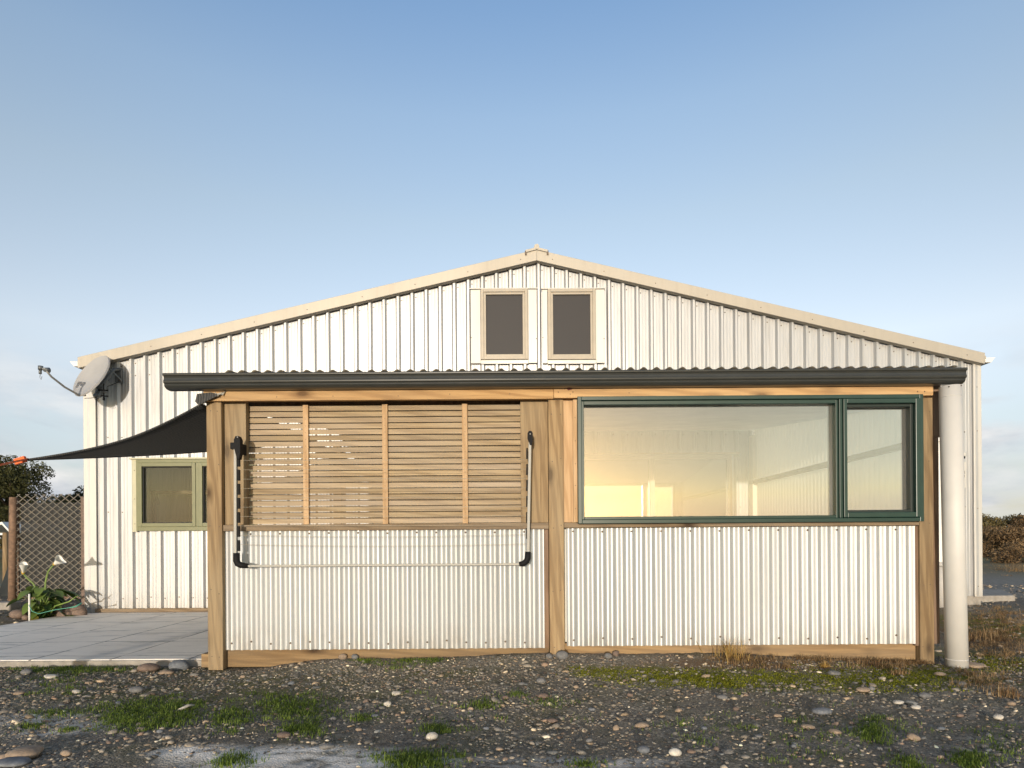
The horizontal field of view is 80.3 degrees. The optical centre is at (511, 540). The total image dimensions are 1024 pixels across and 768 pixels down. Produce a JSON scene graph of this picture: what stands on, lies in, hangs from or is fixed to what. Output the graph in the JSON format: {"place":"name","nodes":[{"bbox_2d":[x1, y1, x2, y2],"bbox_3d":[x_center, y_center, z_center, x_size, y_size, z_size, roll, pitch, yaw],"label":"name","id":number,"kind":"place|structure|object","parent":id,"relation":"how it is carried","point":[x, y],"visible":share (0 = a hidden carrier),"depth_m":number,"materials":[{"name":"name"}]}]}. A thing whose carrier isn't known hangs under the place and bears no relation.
{"place":"outdoors","nodes":[
{"label":"outdoors","id":0,"kind":"place"},
{"bbox_2d":[0,612,207,660],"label":"patio","id":1,"kind":"structure","parent":0,"point":[144,636],"depth_m":5.97,"materials":[{"name":"grey concrete"}]},
{"bbox_2d":[29,602,81,613],"bbox_3d":[-5.616,0.832,7.470,0.545,0.120,0.055,0,0,-25],"label":"cord","id":2,"kind":"object","parent":1,"relation":"on","point":[57,609],"visible":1,"depth_m":7.46,"materials":[{"name":"teal plastic"}]},
{"bbox_2d":[0,549,1023,767],"bbox_3d":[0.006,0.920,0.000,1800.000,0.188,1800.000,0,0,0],"label":"ground","id":3,"kind":"structure","parent":0,"point":[291,756],"depth_m":3.37,"materials":[{"name":"grey gravel"}]},
{"bbox_2d":[2,532,7,581],"bbox_3d":[-10.421,0.414,12.502,0.108,1.170,0.107,0,0,0],"label":"fence post","id":4,"kind":"object","parent":3,"relation":"on","point":[4,551],"visible":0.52,"depth_m":12.46,"materials":[{"name":"brown wood"}]},
{"bbox_2d":[0,522,20,534],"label":"white shelter","id":5,"kind":"object","parent":3,"relation":"on","point":[4,526],"visible":0.05,"depth_m":14.00,"materials":[{"name":"paint"}]},
{"bbox_2d":[0,545,20,596],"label":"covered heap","id":6,"kind":"object","parent":3,"relation":"on","point":[4,589],"visible":0.02,"depth_m":9.93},
{"bbox_2d":[0,601,20,609],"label":"garden kerb","id":7,"kind":"structure","parent":3,"relation":"on","point":[12,606],"depth_m":7.93,"materials":[{"name":"concrete"}]},
{"bbox_2d":[8,497,17,600],"bbox_3d":[-7.191,0.175,8.752,0.128,1.604,0.107,0,0,0],"label":"fence post","id":8,"kind":"object","parent":3,"relation":"on","point":[12,549],"visible":0.85,"depth_m":8.71,"materials":[{"name":"wood"}]},
{"bbox_2d":[16,494,80,600],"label":"lattice gate","id":9,"kind":"structure","parent":8,"relation":"attached to","point":[51,531],"depth_m":8.80,"materials":[{"name":"wood"}]},
{"bbox_2d":[0,757,30,767],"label":"stone","id":10,"kind":"object","parent":3,"relation":"on","point":[7,762],"visible":1,"depth_m":2.69,"materials":[{"name":"grey stone"}]},
{"bbox_2d":[9,610,26,618],"bbox_3d":[-6.130,0.914,7.537,0.178,0.120,0.142,0,0,0],"label":"stone","id":11,"kind":"object","parent":3,"relation":"on","point":[16,614],"visible":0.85,"depth_m":7.49,"materials":[{"name":"brown stone"}]},
{"bbox_2d":[13,691,24,694],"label":"stone","id":12,"kind":"object","parent":3,"relation":"on","point":[18,692],"visible":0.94,"depth_m":3.94,"materials":[{"name":"beige stone"}]},
{"bbox_2d":[5,745,43,758],"bbox_3d":[-2.247,0.981,2.808,0.144,0.055,0.136,0,0,0],"label":"stone","id":13,"kind":"object","parent":3,"relation":"on","point":[32,751],"visible":0.77,"depth_m":2.77,"materials":[{"name":"brown stone"}]},
{"bbox_2d":[20,669,32,674],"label":"stone","id":14,"kind":"object","parent":3,"relation":"on","point":[26,671],"visible":0.94,"depth_m":4.58,"materials":[{"name":"grey stone"}]},
{"bbox_2d":[28,594,29,620],"bbox_3d":[-5.880,0.843,7.400,0.018,0.392,0.018,0,0,23],"label":"stake","id":15,"kind":"object","parent":3,"relation":"on","point":[28,607],"visible":0.65,"depth_m":7.39,"materials":[{"name":"white paint"}]},
{"bbox_2d":[0,454,73,522],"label":"pine tree","id":16,"kind":"object","parent":3,"relation":"on","point":[21,479],"visible":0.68,"depth_m":37.27,"materials":[{"name":"green plant"}]},
{"bbox_2d":[0,586,75,622],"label":"garden gravel","id":17,"kind":"structure","parent":3,"relation":"on","point":[22,606],"depth_m":7.97,"materials":[{"name":"grey gravel"}]},
{"bbox_2d":[6,555,81,620],"bbox_3d":[-5.933,0.619,7.732,0.985,0.880,0.644,0,0,0],"label":"arum lily","id":18,"kind":"object","parent":3,"relation":"on","point":[46,603],"visible":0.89,"depth_m":7.67,"materials":[{"name":"green plant"}]},
{"bbox_2d":[44,674,58,678],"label":"stone","id":19,"kind":"object","parent":3,"relation":"on","point":[49,676],"visible":0.97,"depth_m":4.40,"materials":[{"name":"white stone"}]},
{"bbox_2d":[51,607,71,616],"bbox_3d":[-5.824,0.959,7.892,0.332,0.189,0.262,0,0,0],"label":"stone","id":20,"kind":"object","parent":3,"relation":"on","point":[67,611],"visible":0.39,"depth_m":7.80,"materials":[{"name":"brown stone"}]},
{"bbox_2d":[60,750,71,755],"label":"stone","id":21,"kind":"object","parent":3,"relation":"on","point":[66,753],"visible":1,"depth_m":2.79,"materials":[{"name":"beige stone"}]},
{"bbox_2d":[63,485,83,502],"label":"pine tree","id":22,"kind":"object","parent":3,"relation":"on","point":[77,498],"visible":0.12,"depth_m":43.89,"materials":[{"name":"green plant"}]},
{"bbox_2d":[70,605,87,615],"bbox_3d":[-5.647,0.942,7.907,0.211,0.225,0.162,0,0,0],"label":"stone","id":23,"kind":"object","parent":3,"relation":"on","point":[79,610],"visible":0.48,"depth_m":7.85,"materials":[{"name":"brown stone"}]},
{"bbox_2d":[81,496,84,604],"bbox_3d":[-6.144,0.141,8.735,0.070,1.555,0.070,0,0,0],"label":"fence post","id":24,"kind":"object","parent":3,"relation":"on","point":[82,556],"visible":0.45,"depth_m":8.70,"materials":[{"name":"brown wood"}]},
{"bbox_2d":[0,660,200,667],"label":"patio kerb","id":25,"kind":"structure","parent":3,"relation":"on","point":[39,664],"depth_m":4.83,"materials":[{"name":"concrete"}]},
{"bbox_2d":[128,686,143,692],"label":"stone","id":26,"kind":"object","parent":3,"relation":"on","point":[136,689],"visible":0.99,"depth_m":4.01,"materials":[{"name":"grey stone"}]},
{"bbox_2d":[137,663,160,671],"bbox_3d":[-2.782,0.972,4.654,0.156,0.068,0.126,0,0,0],"label":"stone","id":27,"kind":"object","parent":3,"relation":"on","point":[145,667],"visible":0.97,"depth_m":4.62,"materials":[{"name":"beige stone"}]},
{"bbox_2d":[158,670,173,674],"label":"stone","id":28,"kind":"object","parent":3,"relation":"on","point":[163,672],"visible":0.97,"depth_m":4.55,"materials":[{"name":"beige stone"}]},
{"bbox_2d":[168,660,189,670],"bbox_3d":[-2.589,0.975,4.727,0.152,0.098,0.114,0,0,0],"label":"stone","id":29,"kind":"object","parent":3,"relation":"on","point":[177,665],"visible":0.88,"depth_m":4.68,"materials":[{"name":"grey stone"}]},
{"bbox_2d":[277,731,290,737],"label":"stone","id":30,"kind":"object","parent":3,"relation":"on","point":[283,734],"visible":1,"depth_m":3.02,"materials":[{"name":"brown stone"}]},
{"bbox_2d":[319,743,334,748],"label":"stone","id":31,"kind":"object","parent":3,"relation":"on","point":[326,746],"visible":1,"depth_m":2.85,"materials":[{"name":"grey stone"}]},
{"bbox_2d":[338,653,346,658],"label":"stone","id":32,"kind":"object","parent":3,"relation":"on","point":[342,656],"visible":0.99,"depth_m":4.73,"materials":[{"name":"beige stone"}]},
{"bbox_2d":[384,701,390,706],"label":"stone","id":33,"kind":"object","parent":3,"relation":"on","point":[386,703],"visible":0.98,"depth_m":3.59,"materials":[{"name":"beige stone"}]},
{"bbox_2d":[392,691,400,695],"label":"stone","id":34,"kind":"object","parent":3,"relation":"on","point":[396,693],"visible":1,"depth_m":3.82,"materials":[{"name":"white stone"}]},
{"bbox_2d":[426,732,437,740],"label":"stone","id":35,"kind":"object","parent":3,"relation":"on","point":[431,736],"visible":1,"depth_m":2.97,"materials":[{"name":"white stone"}]},
{"bbox_2d":[0,513,1023,548],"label":"woodland","id":36,"kind":"object","parent":3,"relation":"on","point":[20,538],"depth_m":70.97,"materials":[{"name":"green plant"}]},
{"bbox_2d":[70,244,994,612],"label":"metal shed","id":37,"kind":"structure","parent":3,"relation":"on","point":[536,306],"depth_m":8.19,"materials":[{"name":"white metal"}]},
{"bbox_2d":[38,356,122,400],"bbox_3d":[-5.460,-2.128,7.737,0.526,0.622,0.850,0,0,0],"label":"satellite dish","id":38,"kind":"object","parent":37,"relation":"attached to","point":[91,375],"visible":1,"depth_m":7.93,"materials":[{"name":"grey paint"}]},
{"bbox_2d":[151,491,206,521],"bbox_3d":[-4.459,0.109,8.905,1.625,1.697,0.050,0,0,0],"label":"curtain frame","id":39,"kind":"object","parent":37,"relation":"on","point":[155,502],"visible":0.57,"depth_m":8.89,"materials":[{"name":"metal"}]},
{"bbox_2d":[129,457,256,531],"bbox_3d":[-4.241,-0.621,8.180,1.754,0.989,0.120,0,0,0],"label":"window","id":40,"kind":"structure","parent":37,"relation":"in","point":[198,464],"depth_m":8.13,"materials":[{"name":"beige metal"}]},
{"bbox_2d":[469,288,537,363],"bbox_3d":[-0.110,-2.879,8.174,0.912,1.013,0.112,0,0,0],"label":"window","id":41,"kind":"structure","parent":37,"relation":"in","point":[505,330],"depth_m":8.14,"materials":[{"name":"grey glass"}]},
{"bbox_2d":[541,288,604,363],"bbox_3d":[0.824,-2.880,8.174,0.858,1.013,0.112,0,0,0],"label":"window","id":42,"kind":"structure","parent":37,"relation":"in","point":[574,332],"depth_m":8.14,"materials":[{"name":"grey glass"}]},
{"bbox_2d":[584,452,739,515],"bbox_3d":[1.809,-0.139,8.165,2.480,2.064,0.150,0,0,0],"label":"sliding door","id":43,"kind":"structure","parent":37,"relation":"in","point":[651,457],"depth_m":8.12,"materials":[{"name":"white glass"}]},
{"bbox_2d":[938,438,941,561],"bbox_3d":[5.513,-0.301,8.178,0.930,2.177,0.125,0,0,0],"label":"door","id":44,"kind":"structure","parent":37,"relation":"in","point":[940,522],"depth_m":8.17,"materials":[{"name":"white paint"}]},
{"bbox_2d":[536,677,545,683],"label":"stone","id":45,"kind":"object","parent":3,"relation":"on","point":[540,680],"visible":1,"depth_m":4.02,"materials":[{"name":"grey stone"}]},
{"bbox_2d":[537,693,548,698],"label":"stone","id":46,"kind":"object","parent":3,"relation":"on","point":[543,695],"visible":0.97,"depth_m":3.71,"materials":[{"name":"brown stone"}]},
{"bbox_2d":[547,718,557,722],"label":"stone","id":47,"kind":"object","parent":3,"relation":"on","point":[552,720],"visible":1,"depth_m":3.29,"materials":[{"name":"brown stone"}]},
{"bbox_2d":[556,651,567,659],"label":"stone","id":48,"kind":"object","parent":3,"relation":"on","point":[560,655],"visible":1,"depth_m":4.61,"materials":[{"name":"grey stone"}]},
{"bbox_2d":[162,365,968,669],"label":"sunroom","id":49,"kind":"structure","parent":3,"relation":"on","point":[828,545],"depth_m":4.74,"materials":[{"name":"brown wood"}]},
{"bbox_2d":[230,431,532,567],"bbox_3d":[-0.986,-0.311,4.667,2.293,1.028,0.152,0,0,0],"label":"clothesline","id":50,"kind":"object","parent":49,"relation":"attached to","point":[238,446],"visible":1,"depth_m":4.61,"materials":[{"name":"metal"}]},
{"bbox_2d":[576,394,923,523],"bbox_3d":[1.829,-0.627,4.730,2.648,0.975,0.180,0,0,0],"label":"picture window","id":51,"kind":"structure","parent":49,"relation":"in","point":[911,405],"depth_m":4.66,"materials":[{"name":"green metal"}]},
{"bbox_2d":[604,653,611,658],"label":"stone","id":52,"kind":"object","parent":3,"relation":"on","point":[608,655],"visible":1,"depth_m":4.65,"materials":[{"name":"grey stone"}]},
{"bbox_2d":[612,651,618,655],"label":"stone","id":53,"kind":"object","parent":3,"relation":"on","point":[615,653],"visible":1,"depth_m":4.70,"materials":[{"name":"beige stone"}]},
{"bbox_2d":[635,722,648,727],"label":"stone","id":54,"kind":"object","parent":3,"relation":"on","point":[641,725],"visible":0.99,"depth_m":3.21,"materials":[{"name":"beige stone"}]},
{"bbox_2d":[637,746,649,753],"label":"stone","id":55,"kind":"object","parent":3,"relation":"on","point":[643,749],"visible":1,"depth_m":2.83,"materials":[{"name":"grey stone"}]},
{"bbox_2d":[669,748,681,755],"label":"stone","id":56,"kind":"object","parent":3,"relation":"on","point":[675,752],"visible":1,"depth_m":2.79,"materials":[{"name":"white stone"}]},
{"bbox_2d":[716,695,727,699],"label":"stone","id":57,"kind":"object","parent":3,"relation":"on","point":[721,697],"visible":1,"depth_m":3.66,"materials":[{"name":"grey stone"}]},
{"bbox_2d":[697,636,754,664],"bbox_3d":[1.640,0.814,4.590,0.537,0.218,0.461,0,0,35],"label":"dry weed","id":58,"kind":"object","parent":3,"relation":"on","point":[731,653],"visible":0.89,"depth_m":4.62,"materials":[{"name":"plant"}]},
{"bbox_2d":[778,661,793,668],"bbox_3d":[2.020,0.912,4.469,0.181,0.061,0.119,0,0,-33],"label":"dry weed","id":59,"kind":"object","parent":3,"relation":"on","point":[786,665],"visible":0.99,"depth_m":4.46,"materials":[{"name":"brown plant"}]},
{"bbox_2d":[556,611,1023,694],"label":"moss","id":60,"kind":"object","parent":3,"relation":"on","point":[696,678],"visible":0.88,"depth_m":4.20,"materials":[{"name":"green plant"}]},
{"bbox_2d":[811,707,831,714],"bbox_3d":[1.725,0.950,3.385,0.112,0.039,0.074,0,0,0],"label":"stone","id":61,"kind":"object","parent":3,"relation":"on","point":[823,711],"visible":0.99,"depth_m":3.36,"materials":[{"name":"grey stone"}]},
{"bbox_2d":[819,662,831,667],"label":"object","id":62,"kind":"object","parent":3,"relation":"on","point":[824,665],"visible":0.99,"depth_m":4.52,"materials":[{"name":"plant"}]},
{"bbox_2d":[828,670,840,675],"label":"stone","id":63,"kind":"object","parent":3,"relation":"on","point":[833,672],"visible":1,"depth_m":4.28,"materials":[{"name":"grey stone"}]},
{"bbox_2d":[828,729,841,733],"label":"stone","id":64,"kind":"object","parent":3,"relation":"on","point":[835,731],"visible":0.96,"depth_m":3.02,"materials":[{"name":"beige stone"}]},
{"bbox_2d":[856,687,869,691],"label":"stone","id":65,"kind":"object","parent":3,"relation":"on","point":[862,689],"visible":1,"depth_m":3.83,"materials":[{"name":"beige stone"}]},
{"bbox_2d":[703,562,1023,689],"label":"dry grass","id":66,"kind":"structure","parent":3,"relation":"on","point":[991,643],"depth_m":4.69,"materials":[{"name":"brown plant"}]},
{"bbox_2d":[882,667,909,675],"bbox_3d":[2.748,0.920,4.308,0.196,0.062,0.151,0,0,0],"label":"dry weed","id":67,"kind":"object","parent":3,"relation":"on","point":[898,672],"visible":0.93,"depth_m":4.28,"materials":[{"name":"brown plant"}]},
{"bbox_2d":[893,700,904,703],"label":"stone","id":68,"kind":"object","parent":3,"relation":"on","point":[898,702],"visible":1,"depth_m":3.57,"materials":[{"name":"white stone"}]},
{"bbox_2d":[906,733,920,740],"bbox_3d":[1.945,0.952,2.944,0.059,0.035,0.044,0,0,0],"label":"stone","id":69,"kind":"object","parent":3,"relation":"on","point":[912,736],"visible":0.99,"depth_m":2.93,"materials":[{"name":"beige stone"}]},
{"bbox_2d":[910,705,920,708],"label":"stone","id":70,"kind":"object","parent":3,"relation":"on","point":[915,707],"visible":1,"depth_m":3.46,"materials":[{"name":"white stone"}]},
{"bbox_2d":[918,692,931,697],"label":"stone","id":71,"kind":"object","parent":3,"relation":"on","point":[924,695],"visible":1,"depth_m":3.67,"materials":[{"name":"grey stone"}]},
{"bbox_2d":[934,672,945,675],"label":"stone","id":72,"kind":"object","parent":3,"relation":"on","point":[939,673],"visible":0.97,"depth_m":4.23,"materials":[{"name":"beige stone"}]},
{"bbox_2d":[939,562,943,607],"bbox_3d":[5.615,0.575,7.900,0.350,0.584,0.350,0,0,0],"label":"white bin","id":73,"kind":"object","parent":3,"relation":"on","point":[941,584],"visible":0.07,"depth_m":7.79,"materials":[{"name":"plastic"}]},
{"bbox_2d":[969,662,985,667],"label":"stone","id":74,"kind":"object","parent":3,"relation":"on","point":[975,665],"visible":0.65,"depth_m":4.57,"materials":[{"name":"beige stone"}]},
{"bbox_2d":[968,626,1001,641],"bbox_3d":[4.441,0.872,5.758,0.481,0.155,0.413,0,0,0],"label":"dry weed","id":75,"kind":"object","parent":3,"relation":"on","point":[976,636],"visible":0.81,"depth_m":5.75,"materials":[{"name":"brown plant"}]},
{"bbox_2d":[982,514,1007,553],"bbox_3d":[25.857,-0.215,33.034,3.182,2.662,3.478,0,0,0],"label":"scrub bush","id":76,"kind":"object","parent":3,"relation":"on","point":[991,521],"visible":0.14,"depth_m":32.57,"materials":[{"name":"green plant"}]},
{"bbox_2d":[981,589,1014,601],"bbox_3d":[6.928,0.875,9.150,1.639,0.205,1.197,0,0,0],"label":"concrete apron","id":77,"kind":"object","parent":3,"relation":"on","point":[993,595],"visible":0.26,"depth_m":8.60,"materials":[{"name":"grey concrete"}]},
{"bbox_2d":[993,714,1003,719],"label":"stone","id":78,"kind":"object","parent":3,"relation":"on","point":[998,717],"visible":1,"depth_m":3.23,"materials":[{"name":"white stone"}]},
{"bbox_2d":[977,683,1023,699],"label":"dry weed","id":79,"kind":"object","parent":3,"relation":"on","point":[1007,692],"visible":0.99,"depth_m":3.66,"materials":[{"name":"brown plant"}]},
{"bbox_2d":[982,524,1023,556],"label":"scrub bush","id":80,"kind":"object","parent":3,"relation":"on","point":[995,538],"visible":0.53,"depth_m":29.63,"materials":[{"name":"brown plant"}]},
{"bbox_2d":[984,538,1023,562],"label":"scrub bush","id":81,"kind":"object","parent":3,"relation":"on","point":[1005,555],"visible":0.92,"depth_m":21.52,"materials":[{"name":"brown plant"}]},
{"bbox_2d":[994,561,1023,571],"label":"dry weed","id":82,"kind":"object","parent":3,"relation":"on","point":[1014,567],"visible":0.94,"depth_m":16.20,"materials":[{"name":"brown plant"}]},
{"bbox_2d":[995,514,1023,549],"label":"scrub bush","id":83,"kind":"object","parent":3,"relation":"on","point":[1007,519],"visible":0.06,"depth_m":34.70,"materials":[{"name":"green plant"}]},
{"bbox_2d":[999,528,1023,556],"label":"scrub bush","id":84,"kind":"object","parent":3,"relation":"on","point":[1020,535],"visible":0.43,"depth_m":28.96,"materials":[{"name":"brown plant"}]},
{"bbox_2d":[1007,701,1015,705],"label":"cobble","id":85,"kind":"object","parent":3,"relation":"on","point":[1011,703],"visible":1,"depth_m":3.47,"materials":[{"name":"beige stone"}]},
{"bbox_2d":[1007,515,1023,529],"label":"scrub bush","id":86,"kind":"object","parent":3,"relation":"on","point":[1018,524],"visible":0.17,"depth_m":34.03,"materials":[{"name":"brown plant"}]},
{"bbox_3d":[-3.643,0.502,3.200,0.120,1.622,0.120,0,0,0],"label":"sail post","id":87,"kind":"object","parent":3,"relation":"on","visible":0},
{"bbox_2d":[0,456,28,465],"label":"ratchet strap","id":88,"kind":"object","parent":87,"relation":"attached to","point":[19,460],"visible":1,"depth_m":5.38,"materials":[{"name":"orange fabric"}]},
{"bbox_2d":[27,391,316,460],"bbox_3d":[-2.584,-0.993,5.824,2.107,0.537,2.895,0,0,40],"label":"shade sail","id":89,"kind":"object","parent":88,"relation":"on","point":[185,432],"visible":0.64,"depth_m":5.42,"materials":[{"name":"black fabric"}]},
{"bbox_2d":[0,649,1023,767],"bbox_3d":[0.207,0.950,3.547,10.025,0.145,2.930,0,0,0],"label":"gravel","id":90,"kind":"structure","parent":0,"point":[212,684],"depth_m":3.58,"materials":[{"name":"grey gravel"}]},
{"bbox_2d":[801,724,814,728],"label":"stone","id":91,"kind":"object","parent":90,"relation":"on","point":[808,726],"visible":0.95,"depth_m":3.11,"materials":[{"name":"beige stone"}]},
{"bbox_2d":[0,656,1023,767],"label":"grass","id":92,"kind":"structure","parent":0,"point":[407,758],"depth_m":3.25,"materials":[{"name":"green plant"}]},
{"bbox_2d":[179,704,194,710],"bbox_3d":[-1.878,0.957,3.500,0.019,0.024,0.103,0,0,24],"label":"stick","id":93,"kind":"object","parent":92,"relation":"on","point":[185,706],"visible":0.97,"depth_m":3.50,"materials":[{"name":"white wood"}]},
{"bbox_2d":[0,0,1023,544],"label":"sky","id":94,"kind":"structure","parent":0,"point":[168,167],"materials":[{"name":"blue"}]},
{"bbox_2d":[939,584,1023,660],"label":"yard gravel","id":95,"kind":"structure","parent":0,"point":[990,586],"depth_m":7.54,"materials":[{"name":"grey gravel"}]}
]}

